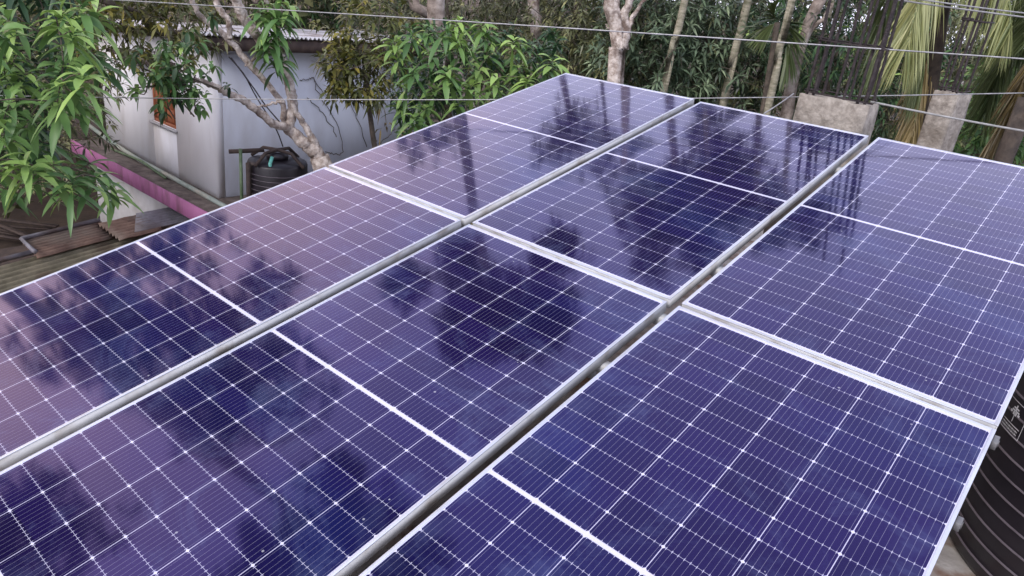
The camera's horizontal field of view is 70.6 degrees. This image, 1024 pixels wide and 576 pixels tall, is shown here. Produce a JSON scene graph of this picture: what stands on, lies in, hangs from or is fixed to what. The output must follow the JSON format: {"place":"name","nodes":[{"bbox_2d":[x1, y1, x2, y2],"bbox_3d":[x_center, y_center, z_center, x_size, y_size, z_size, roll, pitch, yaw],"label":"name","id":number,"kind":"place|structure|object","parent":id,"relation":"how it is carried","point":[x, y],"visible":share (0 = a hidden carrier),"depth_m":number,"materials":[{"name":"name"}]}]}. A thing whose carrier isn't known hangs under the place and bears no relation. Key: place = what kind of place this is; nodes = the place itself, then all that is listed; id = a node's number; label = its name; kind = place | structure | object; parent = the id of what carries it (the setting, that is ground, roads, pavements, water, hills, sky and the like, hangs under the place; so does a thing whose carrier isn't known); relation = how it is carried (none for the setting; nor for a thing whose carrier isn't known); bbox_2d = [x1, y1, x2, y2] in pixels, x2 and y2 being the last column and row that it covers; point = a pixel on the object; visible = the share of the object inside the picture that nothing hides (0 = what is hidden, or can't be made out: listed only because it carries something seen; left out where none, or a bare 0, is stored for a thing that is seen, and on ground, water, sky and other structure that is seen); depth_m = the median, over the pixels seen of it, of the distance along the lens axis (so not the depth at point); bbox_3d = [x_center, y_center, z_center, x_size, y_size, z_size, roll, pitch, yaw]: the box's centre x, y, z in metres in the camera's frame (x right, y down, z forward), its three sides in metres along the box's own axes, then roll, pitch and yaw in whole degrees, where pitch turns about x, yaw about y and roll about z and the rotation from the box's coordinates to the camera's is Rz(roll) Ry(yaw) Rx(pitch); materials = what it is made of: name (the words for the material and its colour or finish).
{"place":"outdoors","nodes":[
{"label":"outdoors","id":0,"kind":"place"},
{"bbox_2d":[89,123,226,206],"bbox_3d":[-7.285,-2.527,14.647,6.806,0.256,0.116,25,28,37],"label":"drain pipe","id":1,"kind":"object","parent":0,"point":[181,182],"visible":0.74,"depth_m":14.10,"materials":[{"name":"plastic"}]},
{"bbox_2d":[0,0,972,248],"bbox_3d":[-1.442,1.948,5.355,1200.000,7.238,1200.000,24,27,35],"label":"ground","id":2,"kind":"structure","parent":0,"point":[59,217],"depth_m":21.77,"materials":[{"name":"soil"}]},
{"bbox_2d":[0,245,33,265],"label":"lean to shed","id":3,"kind":"object","parent":2,"relation":"on","point":[10,251],"depth_m":12.99,"materials":[{"name":"brown wood"}]},
{"bbox_2d":[0,234,148,293],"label":"roof sheet","id":4,"kind":"object","parent":3,"relation":"on","point":[18,273],"visible":0.23,"depth_m":11.54,"materials":[{"name":"metal"}]},
{"bbox_2d":[23,221,114,258],"bbox_3d":[-7.438,-0.824,12.188,0.502,0.181,1.507,16,24,21],"label":"roof sheet","id":5,"kind":"object","parent":4,"relation":"on","point":[60,242],"visible":0.85,"depth_m":12.13,"materials":[{"name":"brown metal"}]},
{"bbox_2d":[0,249,37,262],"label":"edge flashing","id":6,"kind":"object","parent":5,"relation":"attached to","point":[16,256],"visible":0.78,"depth_m":11.33,"materials":[{"name":"grey metal"}]},
{"bbox_2d":[19,218,100,253],"bbox_3d":[-7.645,-0.917,12.049,0.585,0.090,1.783,7,22,0],"label":"edge flashing","id":7,"kind":"object","parent":5,"relation":"on","point":[22,239],"visible":1,"depth_m":12.01,"materials":[{"name":"grey metal"}]},
{"bbox_2d":[98,215,161,240],"bbox_3d":[-6.822,-1.097,12.931,0.702,0.175,0.845,19,25,27],"label":"roof sheet","id":8,"kind":"object","parent":5,"relation":"on","point":[121,229],"visible":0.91,"depth_m":12.81,"materials":[{"name":"brown metal"}]},
{"bbox_2d":[0,217,58,240],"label":"plank pile","id":9,"kind":"object","parent":2,"relation":"on","point":[9,231],"visible":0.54,"depth_m":18.91,"materials":[{"name":"brown wood"}]},
{"bbox_2d":[0,0,143,237],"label":"mango tree","id":10,"kind":"object","parent":2,"relation":"on","point":[35,141],"visible":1,"depth_m":5.26,"materials":[{"name":"green plant"}]},
{"bbox_2d":[0,0,152,210],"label":"tree","id":11,"kind":"object","parent":2,"relation":"on","point":[68,145],"visible":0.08,"depth_m":12.01,"materials":[{"name":"green plant"}]},
{"bbox_2d":[1,0,182,193],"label":"tree","id":12,"kind":"object","parent":2,"relation":"on","point":[73,129],"visible":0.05,"depth_m":18.09,"materials":[{"name":"green plant"}]},
{"bbox_2d":[0,0,239,89],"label":"tree","id":13,"kind":"object","parent":2,"relation":"on","point":[132,13],"visible":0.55,"depth_m":9.70,"materials":[{"name":"green plant"}]},
{"bbox_2d":[113,0,320,27],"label":"tree","id":14,"kind":"object","parent":2,"relation":"on","point":[234,16],"visible":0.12,"depth_m":19.46,"materials":[{"name":"green plant"}]},
{"bbox_2d":[122,0,331,170],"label":"bare limbed tree","id":15,"kind":"object","parent":2,"relation":"on","point":[310,146],"visible":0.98,"depth_m":8.21,"materials":[{"name":"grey plant"}]},
{"bbox_2d":[71,18,483,227],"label":"white house","id":16,"kind":"structure","parent":2,"relation":"on","point":[188,148],"depth_m":14.05,"materials":[{"name":"paint"}]},
{"bbox_2d":[110,148,166,178],"bbox_3d":[-7.715,-2.616,14.903,2.603,0.110,0.092,24,28,36],"label":"bamboo pole","id":17,"kind":"object","parent":16,"relation":"on","point":[146,164],"visible":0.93,"depth_m":14.78,"materials":[{"name":"green wood"}]},
{"bbox_2d":[134,207,189,232],"bbox_3d":[-6.379,-1.380,13.662,0.621,0.148,2.026,19,25,26],"label":"roof sheet","id":18,"kind":"object","parent":16,"relation":"attached to","point":[166,216],"visible":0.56,"depth_m":13.36,"materials":[{"name":"grey metal"}]},
{"bbox_2d":[151,66,175,128],"bbox_3d":[-6.762,-3.750,14.116,0.980,1.120,0.070,24,27,35],"label":"window","id":19,"kind":"structure","parent":16,"relation":"in","point":[169,122],"depth_m":14.19,"materials":[{"name":"orange wood"}]},
{"bbox_2d":[149,223,179,234],"bbox_3d":[-6.340,-0.737,13.172,2.284,0.265,5.637,17,24,23],"label":"roof sheet","id":20,"kind":"object","parent":16,"relation":"on","point":[164,228],"visible":0.01,"depth_m":13.89,"materials":[{"name":"grey metal"}]},
{"bbox_2d":[228,148,264,199],"bbox_3d":[-4.466,-1.726,12.225,0.564,1.280,0.167,-6,26,-29],"label":"wooden frame","id":21,"kind":"object","parent":16,"relation":"on","point":[240,151],"visible":0.73,"depth_m":12.07,"materials":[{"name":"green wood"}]},
{"bbox_2d":[247,146,307,195],"bbox_3d":[-4.089,-1.819,12.609,1.015,1.251,1.015,-2,24,-22],"label":"water tank","id":22,"kind":"object","parent":16,"relation":"on","point":[271,167],"visible":0.37,"depth_m":12.16,"materials":[{"name":"black plastic"}]},
{"bbox_2d":[299,77,394,154],"bbox_3d":[-3.369,-3.580,15.074,0.080,1.607,2.467,24,27,35],"label":"dry creeper","id":23,"kind":"object","parent":16,"relation":"attached to","point":[335,120],"visible":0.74,"depth_m":14.87,"materials":[{"name":"brown plant"}]},
{"bbox_2d":[189,0,421,34],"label":"tree","id":24,"kind":"object","parent":2,"relation":"on","point":[300,2],"visible":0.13,"depth_m":20.48,"materials":[{"name":"green plant"}]},
{"bbox_2d":[257,0,426,34],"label":"tree","id":25,"kind":"object","parent":2,"relation":"on","point":[335,8],"visible":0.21,"depth_m":20.07,"materials":[{"name":"green plant"}]},
{"bbox_2d":[309,0,435,147],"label":"tree","id":26,"kind":"object","parent":2,"relation":"on","point":[340,73],"visible":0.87,"depth_m":10.31,"materials":[{"name":"green plant"}]},
{"bbox_2d":[427,0,445,123],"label":"tree","id":27,"kind":"object","parent":2,"relation":"on","point":[435,9],"visible":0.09,"depth_m":11.63,"materials":[{"name":"grey plant"}]},
{"bbox_2d":[409,0,474,110],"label":"tree","id":28,"kind":"object","parent":2,"relation":"on","point":[419,8],"visible":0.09,"depth_m":11.97,"materials":[{"name":"brown plant"}]},
{"bbox_2d":[337,0,591,106],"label":"tree","id":29,"kind":"object","parent":2,"relation":"on","point":[450,7],"visible":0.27,"depth_m":15.38,"materials":[{"name":"green plant"}]},
{"bbox_2d":[372,15,570,138],"bbox_3d":[-0.754,0.177,9.791,2.494,7.296,2.688,5,22,-5],"label":"mango tree","id":30,"kind":"object","parent":2,"relation":"on","point":[445,89],"visible":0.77,"depth_m":8.30,"materials":[{"name":"green plant"}]},
{"bbox_2d":[0,0,1011,217],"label":"distant woods","id":31,"kind":"object","parent":2,"relation":"on","point":[323,20],"visible":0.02,"depth_m":21.43,"materials":[{"name":"green plant"}]},
{"bbox_2d":[41,0,994,226],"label":"undergrowth","id":32,"kind":"object","parent":2,"relation":"on","point":[773,114],"visible":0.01,"depth_m":17.21,"materials":[{"name":"green plant"}]},
{"bbox_2d":[528,0,542,84],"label":"tree","id":33,"kind":"object","parent":2,"relation":"on","point":[535,31],"visible":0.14,"depth_m":13.98,"materials":[{"name":"brown plant"}]},
{"bbox_2d":[460,0,659,102],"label":"tree","id":34,"kind":"object","parent":2,"relation":"on","point":[543,22],"visible":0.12,"depth_m":15.53,"materials":[{"name":"green plant"}]},
{"bbox_2d":[368,63,780,224],"bbox_3d":[3.953,-0.319,13.548,13.439,6.589,7.619,12,23,12],"label":"dry brush","id":35,"kind":"object","parent":2,"relation":"on","point":[378,115],"visible":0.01,"depth_m":12.84,"materials":[{"name":"brown plant"}]},
{"bbox_2d":[499,0,664,85],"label":"tree","id":36,"kind":"object","parent":2,"relation":"on","point":[578,20],"visible":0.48,"depth_m":13.95,"materials":[{"name":"green plant"}]},
{"bbox_2d":[603,0,646,83],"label":"tree","id":37,"kind":"object","parent":2,"relation":"on","point":[617,18],"visible":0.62,"depth_m":11.60,"materials":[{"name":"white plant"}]},
{"bbox_2d":[624,8,641,78],"bbox_3d":[3.233,-7.164,13.635,4.255,19.043,3.649,24,27,35],"label":"tree","id":38,"kind":"object","parent":2,"relation":"on","point":[630,55],"visible":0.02,"depth_m":14.98,"materials":[{"name":"grey plant"}]},
{"bbox_2d":[543,0,772,104],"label":"tree","id":39,"kind":"object","parent":2,"relation":"on","point":[669,17],"visible":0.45,"depth_m":13.32,"materials":[{"name":"green plant"}]},
{"bbox_2d":[349,230,975,575],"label":"roof","id":40,"kind":"structure","parent":2,"relation":"on","point":[950,561],"depth_m":2.92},
{"bbox_2d":[595,361,610,372],"bbox_3d":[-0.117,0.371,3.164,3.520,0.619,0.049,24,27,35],"label":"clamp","id":41,"kind":"object","parent":40,"relation":"on","point":[602,367],"depth_m":2.71,"materials":[{"name":"metal"}]},
{"bbox_2d":[0,167,460,471],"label":"solar panel","id":42,"kind":"object","parent":41,"relation":"on","point":[85,343],"visible":0.98,"depth_m":3.14,"materials":[{"name":"glass"}]},
{"bbox_2d":[0,224,666,575],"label":"solar panel","id":43,"kind":"object","parent":41,"relation":"on","point":[349,430],"visible":1,"depth_m":2.42,"materials":[{"name":"glass"}]},
{"bbox_2d":[359,306,995,575],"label":"solar panel","id":44,"kind":"object","parent":41,"relation":"on","point":[679,441],"visible":1,"depth_m":2.15,"materials":[{"name":"glass"}]},
{"bbox_2d":[952,516,963,531],"bbox_3d":[1.241,0.655,2.007,0.018,0.036,0.037,24,27,35],"label":"end clamp","id":45,"kind":"object","parent":44,"relation":"attached to","point":[958,524],"visible":1,"depth_m":2.00,"materials":[{"name":"silver metal"}]},
{"bbox_2d":[989,435,999,449],"bbox_3d":[1.509,0.483,2.257,0.018,0.038,0.045,24,27,35],"label":"end clamp","id":46,"kind":"object","parent":44,"relation":"attached to","point":[995,442],"visible":0.99,"depth_m":2.25,"materials":[{"name":"silver metal"}]},
{"bbox_2d":[588,266,723,378],"bbox_3d":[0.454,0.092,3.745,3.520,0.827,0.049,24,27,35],"label":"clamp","id":47,"kind":"object","parent":40,"relation":"on","point":[713,273],"visible":0.02,"depth_m":3.27,"materials":[{"name":"metal"}]},
{"bbox_2d":[329,73,693,225],"bbox_3d":[0.093,-1.001,4.667,1.134,0.048,2.278,24,41,35],"label":"solar panel","id":48,"kind":"object","parent":47,"relation":"on","point":[470,166],"visible":0.94,"depth_m":4.46,"materials":[{"name":"glass"}]},
{"bbox_2d":[472,102,868,307],"bbox_3d":[0.981,-0.605,4.007,1.134,0.048,2.278,24,41,35],"label":"solar panel","id":49,"kind":"object","parent":47,"relation":"on","point":[672,210],"visible":0.97,"depth_m":3.78,"materials":[{"name":"glass"}]},
{"bbox_2d":[682,137,1023,429],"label":"solar panel","id":50,"kind":"object","parent":47,"relation":"on","point":[898,266],"visible":0.93,"depth_m":3.03,"materials":[{"name":"glass"}]},
{"bbox_2d":[652,313,666,324],"bbox_3d":[0.143,0.244,3.428,3.520,0.714,0.049,24,27,35],"label":"mounting rail","id":51,"kind":"object","parent":40,"relation":"on","point":[659,319],"depth_m":2.96,"materials":[{"name":"metal"}]},
{"bbox_2d":[712,167,841,276],"bbox_3d":[1.364,-0.350,4.670,3.520,1.158,0.049,24,27,35],"label":"mounting rail","id":52,"kind":"object","parent":40,"relation":"on","point":[835,170],"depth_m":4.12,"materials":[{"name":"metal"}]},
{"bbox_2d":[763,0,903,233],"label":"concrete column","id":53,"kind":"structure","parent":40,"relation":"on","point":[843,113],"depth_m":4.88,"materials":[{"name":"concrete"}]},
{"bbox_2d":[0,92,1023,99],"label":"wire","id":54,"kind":"object","parent":53,"relation":"attached to","point":[497,99],"visible":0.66,"depth_m":5.58,"materials":[{"name":"grey metal"}]},
{"bbox_2d":[228,57,283,146],"bbox_3d":[-3.479,-2.520,9.852,0.695,1.169,0.022,-1,23,-19],"label":"slack cable","id":55,"kind":"object","parent":54,"relation":"hanging from","point":[234,62],"visible":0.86,"depth_m":9.79,"materials":[{"name":"black plastic"}]},
{"bbox_2d":[763,93,793,113],"bbox_3d":[1.862,-1.287,5.036,0.010,0.135,0.433,24,28,36],"label":"guy wire","id":56,"kind":"object","parent":54,"relation":"attached to","point":[778,104],"visible":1,"depth_m":5.02,"materials":[{"name":"grey metal"}]},
{"bbox_2d":[870,101,1023,131],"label":"cable","id":57,"kind":"object","parent":53,"relation":"attached to","point":[954,118],"visible":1,"depth_m":4.83,"materials":[{"name":"grey metal"}]},
{"bbox_2d":[898,0,1023,17],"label":"cable","id":58,"kind":"object","parent":53,"relation":"attached to","point":[963,9],"visible":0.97,"depth_m":5.24,"materials":[{"name":"grey metal"}]},
{"bbox_2d":[921,0,1023,13],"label":"cable","id":59,"kind":"object","parent":53,"relation":"attached to","point":[972,6],"visible":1,"depth_m":5.27,"materials":[{"name":"grey metal"}]},
{"bbox_2d":[916,0,998,151],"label":"concrete column","id":60,"kind":"structure","parent":40,"relation":"on","point":[939,133],"depth_m":6.11,"materials":[{"name":"concrete"}]},
{"bbox_2d":[950,371,1023,575],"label":"water tank","id":61,"kind":"object","parent":40,"relation":"on","point":[988,538],"visible":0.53,"depth_m":2.68,"materials":[{"name":"black plastic"}]},
{"bbox_2d":[660,0,688,92],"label":"slender palm","id":62,"kind":"object","parent":2,"relation":"on","point":[674,40],"visible":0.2,"depth_m":12.47,"materials":[{"name":"brown plant"}]},
{"bbox_2d":[597,0,858,112],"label":"tree","id":63,"kind":"object","parent":2,"relation":"on","point":[736,79],"visible":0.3,"depth_m":13.58,"materials":[{"name":"green plant"}]},
{"bbox_2d":[719,0,751,106],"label":"slender palm","id":64,"kind":"object","parent":2,"relation":"on","point":[734,53],"visible":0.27,"depth_m":12.72,"materials":[{"name":"brown plant"}]},
{"bbox_2d":[739,0,812,113],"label":"fan palm","id":65,"kind":"object","parent":2,"relation":"on","point":[764,33],"visible":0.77,"depth_m":11.64,"materials":[{"name":"green plant"}]},
{"bbox_2d":[763,0,795,115],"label":"slender palm","id":66,"kind":"object","parent":2,"relation":"on","point":[782,37],"visible":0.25,"depth_m":11.47,"materials":[{"name":"brown plant"}]},
{"bbox_2d":[670,0,905,114],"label":"tree","id":67,"kind":"object","parent":2,"relation":"on","point":[759,83],"visible":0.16,"depth_m":14.30,"materials":[{"name":"green plant"}]},
{"bbox_2d":[779,0,833,119],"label":"tree","id":68,"kind":"object","parent":2,"relation":"on","point":[787,108],"visible":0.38,"depth_m":11.96,"materials":[{"name":"grey plant"}]},
{"bbox_2d":[811,0,834,87],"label":"slender palm","id":69,"kind":"object","parent":2,"relation":"on","point":[829,16],"visible":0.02,"depth_m":13.20,"materials":[{"name":"brown plant"}]},
{"bbox_2d":[713,0,984,141],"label":"tree","id":70,"kind":"object","parent":2,"relation":"on","point":[834,75],"visible":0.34,"depth_m":12.53,"materials":[{"name":"green plant"}]},
{"bbox_2d":[796,0,1014,150],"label":"tree","id":71,"kind":"object","parent":2,"relation":"on","point":[887,113],"visible":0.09,"depth_m":14.37,"materials":[{"name":"green plant"}]},
{"bbox_2d":[851,0,1023,144],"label":"coconut palm","id":72,"kind":"object","parent":2,"relation":"on","point":[921,72],"visible":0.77,"depth_m":7.82,"materials":[{"name":"green plant"}]},
{"bbox_2d":[857,0,1018,156],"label":"tree","id":73,"kind":"object","parent":2,"relation":"on","point":[948,43],"visible":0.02,"depth_m":14.33,"materials":[{"name":"green plant"}]},
{"bbox_2d":[939,1,1023,164],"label":"tree","id":74,"kind":"object","parent":2,"relation":"on","point":[957,30],"visible":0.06,"depth_m":11.78,"materials":[{"name":"green plant"}]},
{"bbox_2d":[940,52,1023,166],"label":"tree","id":75,"kind":"object","parent":2,"relation":"on","point":[975,147],"visible":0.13,"depth_m":9.58,"materials":[{"name":"green plant"}]},
{"bbox_2d":[959,0,1023,163],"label":"coconut palm","id":76,"kind":"object","parent":2,"relation":"on","point":[1003,144],"visible":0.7,"depth_m":7.89,"materials":[{"name":"green plant"}]},
{"bbox_2d":[115,0,1023,59],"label":"wire","id":77,"kind":"object","parent":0,"point":[595,30],"visible":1,"depth_m":5.14,"materials":[{"name":"grey metal"}]},
{"bbox_2d":[666,0,975,48],"label":"sky","id":78,"kind":"structure","parent":0,"point":[666,0],"materials":[{"name":"white"}]}
]}

